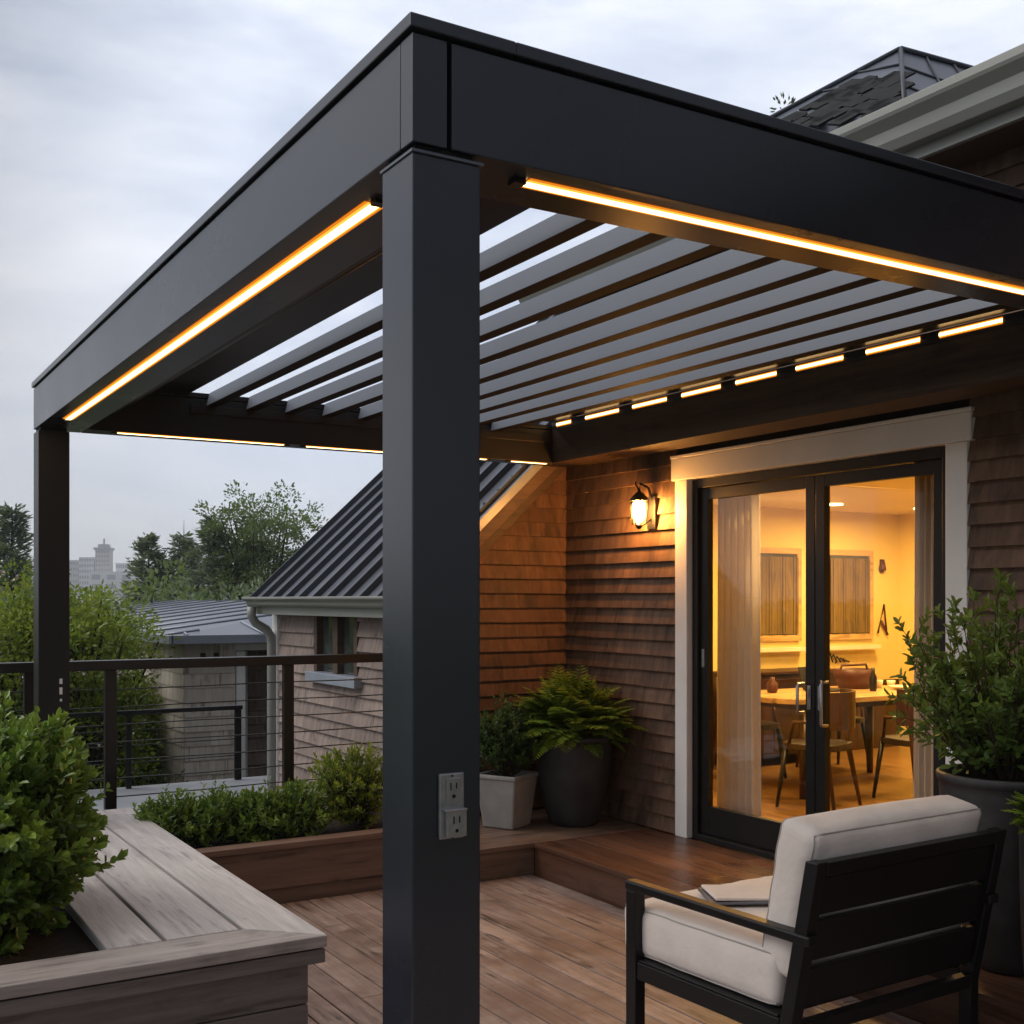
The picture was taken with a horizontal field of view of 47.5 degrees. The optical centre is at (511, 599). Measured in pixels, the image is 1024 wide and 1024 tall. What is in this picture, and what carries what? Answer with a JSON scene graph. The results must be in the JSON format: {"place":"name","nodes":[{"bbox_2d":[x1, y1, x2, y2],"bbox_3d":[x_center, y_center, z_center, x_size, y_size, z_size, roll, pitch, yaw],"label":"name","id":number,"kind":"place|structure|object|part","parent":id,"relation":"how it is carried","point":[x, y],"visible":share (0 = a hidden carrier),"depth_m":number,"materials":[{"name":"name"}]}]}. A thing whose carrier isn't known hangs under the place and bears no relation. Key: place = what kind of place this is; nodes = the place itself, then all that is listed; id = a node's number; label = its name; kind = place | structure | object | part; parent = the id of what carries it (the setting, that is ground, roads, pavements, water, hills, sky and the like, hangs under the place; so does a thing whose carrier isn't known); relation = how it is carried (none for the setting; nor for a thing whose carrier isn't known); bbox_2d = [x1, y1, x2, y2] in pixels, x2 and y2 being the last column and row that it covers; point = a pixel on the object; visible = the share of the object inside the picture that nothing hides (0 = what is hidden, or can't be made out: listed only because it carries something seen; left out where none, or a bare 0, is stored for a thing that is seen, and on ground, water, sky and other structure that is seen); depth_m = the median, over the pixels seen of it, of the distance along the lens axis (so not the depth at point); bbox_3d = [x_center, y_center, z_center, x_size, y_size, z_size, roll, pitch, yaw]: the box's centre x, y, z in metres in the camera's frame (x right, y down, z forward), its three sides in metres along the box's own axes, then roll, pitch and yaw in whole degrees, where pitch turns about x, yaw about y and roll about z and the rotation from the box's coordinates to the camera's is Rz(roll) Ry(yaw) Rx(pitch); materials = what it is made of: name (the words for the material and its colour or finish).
{"place":"outdoors","nodes":[
{"label":"outdoors","id":0,"kind":"place"},
{"bbox_2d":[77,776,267,811],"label":"terrace","id":1,"kind":"structure","parent":0,"point":[125,802],"depth_m":10.74,"materials":[{"name":"grey concrete"}]},
{"bbox_2d":[2,705,242,788],"bbox_3d":[-4.734,1.387,10.085,4.900,0.725,0.060,0,0,-31],"label":"balcony railing","id":2,"kind":"object","parent":1,"relation":"on","point":[237,739],"visible":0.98,"depth_m":10.97,"materials":[{"name":"metal"}]},
{"bbox_2d":[0,0,1023,582],"label":"sky","id":3,"kind":"structure","parent":0,"point":[123,122],"materials":[{"name":"grey"}]},
{"bbox_2d":[798,667,839,691],"bbox_3d":[2.663,0.674,9.925,0.320,0.200,0.300,0,0,-31],"label":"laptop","id":4,"kind":"object","parent":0,"point":[802,672],"visible":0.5,"depth_m":9.95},
{"bbox_3d":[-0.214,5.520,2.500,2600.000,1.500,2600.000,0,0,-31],"label":"ground","id":5,"kind":"structure","parent":0,"visible":0},
{"bbox_2d":[0,648,22,705],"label":"garden tree","id":6,"kind":"object","parent":5,"relation":"on","point":[8,678],"visible":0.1,"depth_m":12.38,"materials":[{"name":"green plant"}]},
{"bbox_2d":[0,502,33,611],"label":"fir tree","id":7,"kind":"object","parent":5,"relation":"on","point":[8,547],"visible":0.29,"depth_m":34.87,"materials":[{"name":"green plant"}]},
{"bbox_2d":[0,588,33,661],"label":"bushy tree","id":8,"kind":"object","parent":5,"relation":"on","point":[6,601],"visible":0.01,"depth_m":22.91,"materials":[{"name":"green plant"}]},
{"bbox_2d":[70,560,78,598],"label":"office block","id":9,"kind":"structure","parent":5,"relation":"on","point":[74,572],"depth_m":793.71,"materials":[{"name":"grey concrete"}]},
{"bbox_2d":[79,557,94,602],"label":"office block","id":10,"kind":"structure","parent":5,"relation":"on","point":[86,565],"depth_m":793.74,"materials":[{"name":"grey concrete"}]},
{"bbox_2d":[0,554,179,789],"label":"garden tree","id":11,"kind":"object","parent":5,"relation":"on","point":[87,632],"visible":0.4,"depth_m":12.45,"materials":[{"name":"green plant"}]},
{"bbox_2d":[22,610,169,786],"bbox_3d":[-5.147,2.432,14.539,2.396,4.698,2.310,0,0,45],"label":"garden tree","id":12,"kind":"object","parent":5,"relation":"on","point":[155,747],"visible":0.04,"depth_m":14.23,"materials":[{"name":"green plant"}]},
{"bbox_2d":[93,539,114,571],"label":"tower block","id":13,"kind":"structure","parent":5,"relation":"on","point":[103,557],"depth_m":794.51,"materials":[{"name":"grey concrete"}]},
{"bbox_2d":[1,556,215,690],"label":"bushy tree","id":14,"kind":"object","parent":5,"relation":"on","point":[152,595],"visible":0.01,"depth_m":25.19,"materials":[{"name":"green plant"}]},
{"bbox_2d":[116,563,131,571],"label":"office block","id":15,"kind":"structure","parent":5,"relation":"on","point":[121,567],"depth_m":793.50,"materials":[{"name":"grey concrete"}]},
{"bbox_2d":[88,572,174,604],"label":"warehouse","id":16,"kind":"structure","parent":5,"relation":"on","point":[115,578],"depth_m":787.14,"materials":[{"name":"grey concrete"}]},
{"bbox_2d":[92,575,99,578],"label":"window","id":17,"kind":"structure","parent":16,"relation":"in","point":[93,576],"depth_m":786.00,"materials":[{"name":"grey glass"}]},
{"bbox_2d":[107,584,114,588],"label":"window","id":18,"kind":"structure","parent":16,"relation":"in","point":[109,585],"depth_m":787.05,"materials":[{"name":"grey glass"}]},
{"bbox_2d":[107,575,114,578],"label":"window","id":19,"kind":"structure","parent":16,"relation":"in","point":[108,576],"depth_m":787.05,"materials":[{"name":"grey glass"}]},
{"bbox_2d":[96,769,188,788],"bbox_3d":[-3.955,3.293,12.388,1.991,3.008,1.871,0,0,-31],"label":"garden tree","id":20,"kind":"object","parent":5,"relation":"on","point":[168,779],"depth_m":12.45,"materials":[{"name":"green plant"}]},
{"bbox_2d":[114,532,176,605],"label":"fir tree","id":21,"kind":"object","parent":5,"relation":"on","point":[146,545],"visible":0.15,"depth_m":44.74,"materials":[{"name":"green plant"}]},
{"bbox_2d":[33,599,271,783],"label":"neighbour house","id":22,"kind":"structure","parent":5,"relation":"on","point":[211,628],"depth_m":13.82,"materials":[{"name":"beige wood"}]},
{"bbox_2d":[150,531,205,600],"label":"fir tree","id":23,"kind":"object","parent":5,"relation":"on","point":[185,542],"visible":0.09,"depth_m":44.90,"materials":[{"name":"green plant"}]},
{"bbox_2d":[173,513,244,600],"bbox_3d":[-10.236,1.397,39.546,4.530,8.747,4.539,0,0,15],"label":"fir tree","id":24,"kind":"object","parent":5,"relation":"on","point":[209,545],"visible":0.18,"depth_m":39.44,"materials":[{"name":"green plant"}]},
{"bbox_2d":[157,569,270,600],"bbox_3d":[-7.028,2.199,29.749,9.032,5.987,6.398,0,0,-31],"label":"bushy tree","id":25,"kind":"object","parent":5,"relation":"on","point":[243,590],"visible":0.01,"depth_m":28.95,"materials":[{"name":"green plant"}]},
{"bbox_2d":[241,579,266,596],"bbox_3d":[-5.723,2.418,33.191,6.240,6.436,8.304,0,0,36],"label":"bushy tree","id":26,"kind":"object","parent":5,"relation":"on","point":[245,584],"depth_m":33.03,"materials":[{"name":"green plant"}]},
{"bbox_2d":[190,479,327,600],"bbox_3d":[-8.635,0.825,40.408,5.177,9.895,4.878,0,0,-31],"label":"deciduous tree","id":27,"kind":"object","parent":5,"relation":"on","point":[251,555],"visible":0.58,"depth_m":39.40,"materials":[{"name":"green plant"}]},
{"bbox_2d":[241,43,1023,860],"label":"house","id":28,"kind":"structure","parent":5,"relation":"on","point":[577,567],"depth_m":8.03,"materials":[{"name":"brown wood"}]},
{"bbox_2d":[305,616,363,688],"bbox_3d":[-1.439,0.370,9.522,0.140,0.640,1.050,0,0,-31],"label":"window","id":29,"kind":"structure","parent":28,"relation":"in","point":[332,635],"depth_m":9.50,"materials":[{"name":"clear glass"}]},
{"bbox_2d":[629,482,657,528],"bbox_3d":[0.884,-0.640,7.893,0.197,0.320,0.125,0,0,-31],"label":"wall lantern","id":30,"kind":"object","parent":28,"relation":"attached to","point":[643,508],"depth_m":7.88,"materials":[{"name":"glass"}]},
{"bbox_2d":[717,494,760,816],"bbox_3d":[1.493,0.399,7.687,0.064,2.297,0.406,0,0,-31],"label":"curtain","id":31,"kind":"object","parent":28,"relation":"hanging from","point":[738,706],"visible":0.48,"depth_m":7.65,"materials":[{"name":"fabric"}]},
{"bbox_2d":[713,676,786,778],"bbox_3d":[2.064,1.126,10.232,0.566,0.882,0.510,0,0,-41],"label":"dining chair","id":32,"kind":"object","parent":28,"relation":"on","point":[769,725],"visible":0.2,"depth_m":10.20,"materials":[{"name":"brown wood"}]},
{"bbox_2d":[701,475,815,850],"bbox_3d":[1.488,0.397,7.180,0.109,2.245,1.009,0,0,-31],"label":"door","id":33,"kind":"structure","parent":28,"relation":"in","point":[762,832],"depth_m":7.27,"materials":[{"name":"black metal"}]},
{"bbox_2d":[713,667,836,764],"bbox_3d":[2.534,1.120,11.202,1.360,0.890,0.420,0,0,-31],"label":"sideboard","id":34,"kind":"object","parent":28,"relation":"on","point":[785,678],"visible":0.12,"depth_m":10.98,"materials":[{"name":"brown wood"}]},
{"bbox_3d":[2.272,1.085,10.824,0.380,0.680,0.014,0,0,-31],"label":"cabinet door","id":35,"kind":"part","parent":34,"relation":"part of","materials":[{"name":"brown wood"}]},
{"bbox_3d":[2.632,1.085,11.041,0.380,0.680,0.014,0,0,-31],"label":"cabinet door","id":36,"kind":"part","parent":34,"relation":"part of","materials":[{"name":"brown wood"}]},
{"bbox_3d":[2.991,1.085,11.258,0.380,0.680,0.014,0,0,-31],"label":"cabinet door","id":37,"kind":"part","parent":34,"relation":"part of","materials":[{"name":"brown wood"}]},
{"bbox_2d":[760,556,798,634],"bbox_3d":[2.627,-0.045,11.522,0.569,0.770,0.017,0,0,-31],"label":"window blind","id":38,"kind":"object","parent":28,"relation":"attached to","point":[779,595],"depth_m":11.55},
{"bbox_2d":[760,547,805,651],"bbox_3d":[2.632,-0.005,11.504,0.740,1.030,0.116,0,0,-31],"label":"interior window","id":39,"kind":"structure","parent":28,"relation":"in","point":[764,551],"depth_m":11.58,"materials":[{"name":"brown wood"}]},
{"bbox_2d":[775,688,861,810],"bbox_3d":[2.340,1.126,8.830,0.510,0.882,0.566,0,0,39],"label":"dining chair","id":40,"kind":"object","parent":28,"relation":"on","point":[842,708],"visible":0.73,"depth_m":8.68,"materials":[{"name":"wood"}]},
{"bbox_2d":[761,685,896,799],"bbox_3d":[2.768,1.171,9.848,1.900,0.793,0.960,0,0,-31],"label":"dining table","id":41,"kind":"object","parent":28,"relation":"on","point":[868,700],"visible":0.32,"depth_m":9.54,"materials":[{"name":"brown wood"}]},
{"bbox_2d":[767,677,777,692],"bbox_3d":[2.176,0.710,9.725,0.090,0.130,0.090,0,0,-31],"label":"jar","id":42,"kind":"object","parent":41,"relation":"on","point":[772,685],"visible":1,"depth_m":9.69,"materials":[{"name":"brown ceramic"}]},
{"bbox_2d":[833,663,870,688],"bbox_3d":[3.007,0.667,10.226,0.360,0.215,0.360,0,0,-31],"label":"handbag","id":43,"kind":"object","parent":41,"relation":"on","point":[851,678],"visible":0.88,"depth_m":10.10,"materials":[{"name":"brown leather"}]},
{"bbox_2d":[869,668,876,690],"bbox_3d":[3.066,0.675,9.876,0.064,0.200,0.064,0,0,-31],"label":"bottle","id":44,"kind":"object","parent":41,"relation":"on","point":[872,681],"visible":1,"depth_m":9.85,"materials":[{"name":"green glass"}]},
{"bbox_2d":[877,680,882,687],"bbox_3d":[3.230,0.740,10.244,0.076,0.070,0.076,0,0,-31],"label":"cup","id":45,"kind":"object","parent":41,"relation":"on","point":[879,683],"visible":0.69,"depth_m":10.21,"materials":[{"name":"white ceramic"}]},
{"bbox_2d":[887,680,895,686],"bbox_3d":[3.370,0.745,10.340,0.076,0.060,0.076,0,0,-31],"label":"cup","id":46,"kind":"object","parent":41,"relation":"on","point":[890,682],"visible":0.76,"depth_m":10.31,"materials":[{"name":"white ceramic"}]},
{"bbox_2d":[888,685,908,689],"bbox_3d":[3.409,0.760,10.083,0.280,0.030,0.280,0,0,-31],"label":"plate","id":47,"kind":"object","parent":41,"relation":"on","point":[897,686],"visible":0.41,"depth_m":10.09,"materials":[{"name":"white ceramic"}]},
{"bbox_2d":[795,672,865,766],"bbox_3d":[2.969,1.126,10.778,0.566,0.882,0.511,0,0,-23],"label":"dining chair","id":48,"kind":"object","parent":28,"relation":"on","point":[859,719],"visible":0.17,"depth_m":10.86,"materials":[{"name":"brown wood"}]},
{"bbox_2d":[830,653,849,663],"bbox_3d":[3.359,0.594,11.980,0.328,0.121,0.016,0,0,-31],"label":"plant","id":49,"kind":"object","parent":28,"relation":"attached to","point":[836,657],"depth_m":11.96,"materials":[{"name":"green plant"}]},
{"bbox_2d":[830,558,869,632],"bbox_3d":[3.509,-0.045,12.054,0.569,0.770,0.017,0,0,-31],"label":"window blind","id":50,"kind":"object","parent":28,"relation":"attached to","point":[849,595],"depth_m":12.04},
{"bbox_2d":[830,549,880,649],"bbox_3d":[3.519,-0.005,12.039,0.750,1.030,0.116,0,0,-31],"label":"interior window","id":51,"kind":"structure","parent":28,"relation":"in","point":[834,553],"depth_m":12.12,"materials":[{"name":"brown wood"}]},
{"bbox_2d":[816,459,941,812],"bbox_3d":[1.984,0.397,6.358,0.109,2.245,0.899,0,0,-31],"label":"door","id":52,"kind":"structure","parent":28,"relation":"in","point":[823,481],"depth_m":6.69,"materials":[{"name":"black metal"}]},
{"bbox_2d":[879,559,885,572],"bbox_3d":[3.926,-0.360,12.322,0.080,0.140,0.080,0,0,-31],"label":"wall light","id":53,"kind":"object","parent":28,"relation":"attached to","point":[882,567],"visible":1,"depth_m":12.30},
{"bbox_2d":[877,604,888,634],"bbox_3d":[3.935,0.208,12.317,0.170,0.337,0.046,0,0,-31],"label":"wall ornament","id":54,"kind":"object","parent":28,"relation":"attached to","point":[884,627],"depth_m":12.31,"materials":[{"name":"brown wood"}]},
{"bbox_2d":[872,689,913,797],"bbox_3d":[3.181,1.126,9.102,0.566,0.882,0.510,0,0,-27],"label":"dining chair","id":55,"kind":"object","parent":28,"relation":"on","point":[903,740],"visible":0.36,"depth_m":8.94,"materials":[{"name":"brown wood"}]},
{"bbox_2d":[914,475,932,798],"bbox_3d":[2.308,0.399,6.337,0.064,2.297,0.273,0,0,-31],"label":"curtain","id":56,"kind":"object","parent":28,"relation":"hanging from","point":[923,599],"visible":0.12,"depth_m":6.40,"materials":[{"name":"fabric"}]},
{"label":"deck base","id":57,"kind":"structure","parent":28,"relation":"attached to","visible":0},
{"bbox_2d":[0,653,382,809],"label":"cable railing","id":58,"kind":"object","parent":57,"relation":"on","point":[110,668],"visible":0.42,"depth_m":7.67,"materials":[{"name":"metal"}]},
{"bbox_2d":[185,799,382,904],"bbox_3d":[-1.435,1.604,7.368,1.820,0.372,1.122,0,0,-31],"label":"hedge planter","id":59,"kind":"object","parent":57,"relation":"on","point":[335,858],"visible":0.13,"depth_m":6.90,"materials":[{"name":"wood"}]},
{"bbox_2d":[131,783,221,848],"bbox_3d":[-2.026,1.301,6.874,0.532,0.430,0.610,0,0,-31],"label":"hedge shrub","id":60,"kind":"object","parent":59,"relation":"in","point":[172,820],"visible":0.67,"depth_m":6.79,"materials":[{"name":"green plant"}]},
{"bbox_2d":[168,775,259,847],"bbox_3d":[-1.791,1.273,7.008,0.584,0.448,0.538,0,0,-31],"label":"hedge shrub","id":61,"kind":"object","parent":59,"relation":"on","point":[218,802],"visible":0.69,"depth_m":6.88,"materials":[{"name":"green plant"}]},
{"bbox_2d":[223,775,300,843],"bbox_3d":[-1.545,1.296,7.094,0.534,0.455,0.517,0,0,29],"label":"hedge shrub","id":62,"kind":"object","parent":59,"relation":"in","point":[266,816],"visible":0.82,"depth_m":6.98,"materials":[{"name":"green plant"}]},
{"bbox_2d":[267,775,337,837],"bbox_3d":[-1.327,1.311,7.185,0.483,0.437,0.542,0,0,-31],"label":"hedge shrub","id":63,"kind":"object","parent":59,"relation":"in","point":[307,808],"visible":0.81,"depth_m":7.09,"materials":[{"name":"green plant"}]},
{"bbox_2d":[307,741,382,829],"bbox_3d":[-1.031,1.184,7.479,0.617,0.580,0.613,0,0,-31],"label":"round shrub","id":64,"kind":"object","parent":59,"relation":"on","point":[356,790],"visible":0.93,"depth_m":7.37,"materials":[{"name":"green plant"}]},
{"bbox_2d":[280,875,921,1023],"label":"deck","id":65,"kind":"structure","parent":57,"relation":"on","point":[534,977],"depth_m":5.65,"materials":[{"name":"brown wood"}]},
{"bbox_2d":[0,808,326,1023],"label":"planter bench","id":66,"kind":"object","parent":65,"relation":"on","point":[164,927],"visible":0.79,"depth_m":4.36,"materials":[{"name":"wood"}]},
{"bbox_2d":[0,690,127,957],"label":"box shrub","id":67,"kind":"object","parent":66,"relation":"in","point":[50,827],"visible":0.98,"depth_m":4.54,"materials":[{"name":"green plant"}]},
{"bbox_2d":[32,12,1023,1023],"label":"pergola","id":68,"kind":"object","parent":65,"relation":"on","point":[407,159],"visible":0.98,"depth_m":3.33,"materials":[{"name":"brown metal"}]},
{"bbox_2d":[625,795,1006,1023],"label":"armchair","id":69,"kind":"object","parent":65,"relation":"on","point":[864,898],"visible":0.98,"depth_m":4.20,"materials":[{"name":"fabric"}]},
{"bbox_2d":[698,884,769,904],"bbox_3d":[0.921,1.190,4.712,0.292,0.028,0.240,0,0,-3],"label":"folded napkin","id":70,"kind":"object","parent":69,"relation":"on","point":[738,894],"visible":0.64,"depth_m":4.67,"materials":[{"name":"fabric"}]},
{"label":"platform base","id":71,"kind":"structure","parent":57,"relation":"on","visible":0},
{"bbox_2d":[480,847,533,881],"bbox_3d":[-0.076,1.699,7.395,0.495,0.202,0.030,0,0,-31],"label":"landing riser","id":72,"kind":"object","parent":71,"relation":"attached to","point":[506,864],"visible":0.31,"depth_m":7.40,"materials":[{"name":"brown wood"}]},
{"bbox_2d":[480,808,650,853],"bbox_3d":[0.090,1.580,8.053,1.457,0.030,1.011,0,0,-31],"label":"platform landing","id":73,"kind":"object","parent":71,"relation":"on","point":[540,827],"visible":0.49,"depth_m":7.83,"materials":[{"name":"brown wood"}]},
{"bbox_2d":[480,769,537,829],"bbox_3d":[-0.036,1.380,8.050,0.330,0.370,0.330,0,0,31],"label":"square pot","id":74,"kind":"object","parent":73,"relation":"on","point":[506,803],"visible":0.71,"depth_m":7.94,"materials":[{"name":"concrete"}]},
{"bbox_2d":[480,690,541,776],"bbox_3d":[-0.033,0.931,8.026,0.526,0.613,0.511,0,0,-31],"label":"dark shrub","id":75,"kind":"object","parent":74,"relation":"on","point":[502,752],"visible":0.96,"depth_m":7.95,"materials":[{"name":"green plant"}]},
{"bbox_2d":[535,733,613,827],"bbox_3d":[0.431,1.252,8.146,0.564,0.625,0.564,0,0,-31],"label":"round pot","id":76,"kind":"object","parent":73,"relation":"on","point":[573,782],"visible":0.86,"depth_m":7.94,"materials":[{"name":"ceramic"}]},
{"bbox_2d":[508,663,646,758],"bbox_3d":[0.411,0.782,8.141,0.965,0.690,1.009,0,0,-31],"label":"fern","id":77,"kind":"object","parent":76,"relation":"in","point":[572,710],"visible":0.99,"depth_m":7.97,"materials":[{"name":"green plant"}]},
{"bbox_2d":[534,828,1023,1014],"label":"platform deck","id":78,"kind":"structure","parent":71,"relation":"on","point":[674,862],"depth_m":6.94,"materials":[{"name":"brown wood"}]},
{"bbox_2d":[936,763,1023,975],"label":"round pot","id":79,"kind":"object","parent":78,"relation":"on","point":[1002,954],"visible":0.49,"depth_m":4.76,"materials":[{"name":"ceramic"}]},
{"bbox_2d":[884,567,1023,781],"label":"potted shrub","id":80,"kind":"object","parent":79,"relation":"on","point":[980,722],"visible":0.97,"depth_m":4.89,"materials":[{"name":"green plant"}]},
{"bbox_2d":[1016,814,1023,969],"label":"round pot","id":81,"kind":"object","parent":78,"relation":"on","point":[1021,859],"visible":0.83,"depth_m":4.55,"materials":[{"name":"ceramic"}]},
{"bbox_2d":[1001,791,1023,833],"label":"fern","id":82,"kind":"object","parent":81,"relation":"in","point":[1019,819],"visible":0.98,"depth_m":4.53,"materials":[{"name":"green plant"}]},
{"bbox_2d":[535,848,1023,1023],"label":"platform riser","id":83,"kind":"object","parent":71,"relation":"attached to","point":[603,886],"visible":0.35,"depth_m":6.68,"materials":[{"name":"brown wood"}]},
{"bbox_2d":[770,93,795,112],"bbox_3d":[8.464,-3.700,30.113,4.418,17.949,4.485,0,0,1],"label":"tall tree","id":84,"kind":"object","parent":5,"relation":"on","point":[791,101],"visible":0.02,"depth_m":29.00,"materials":[{"name":"green plant"}]}
]}

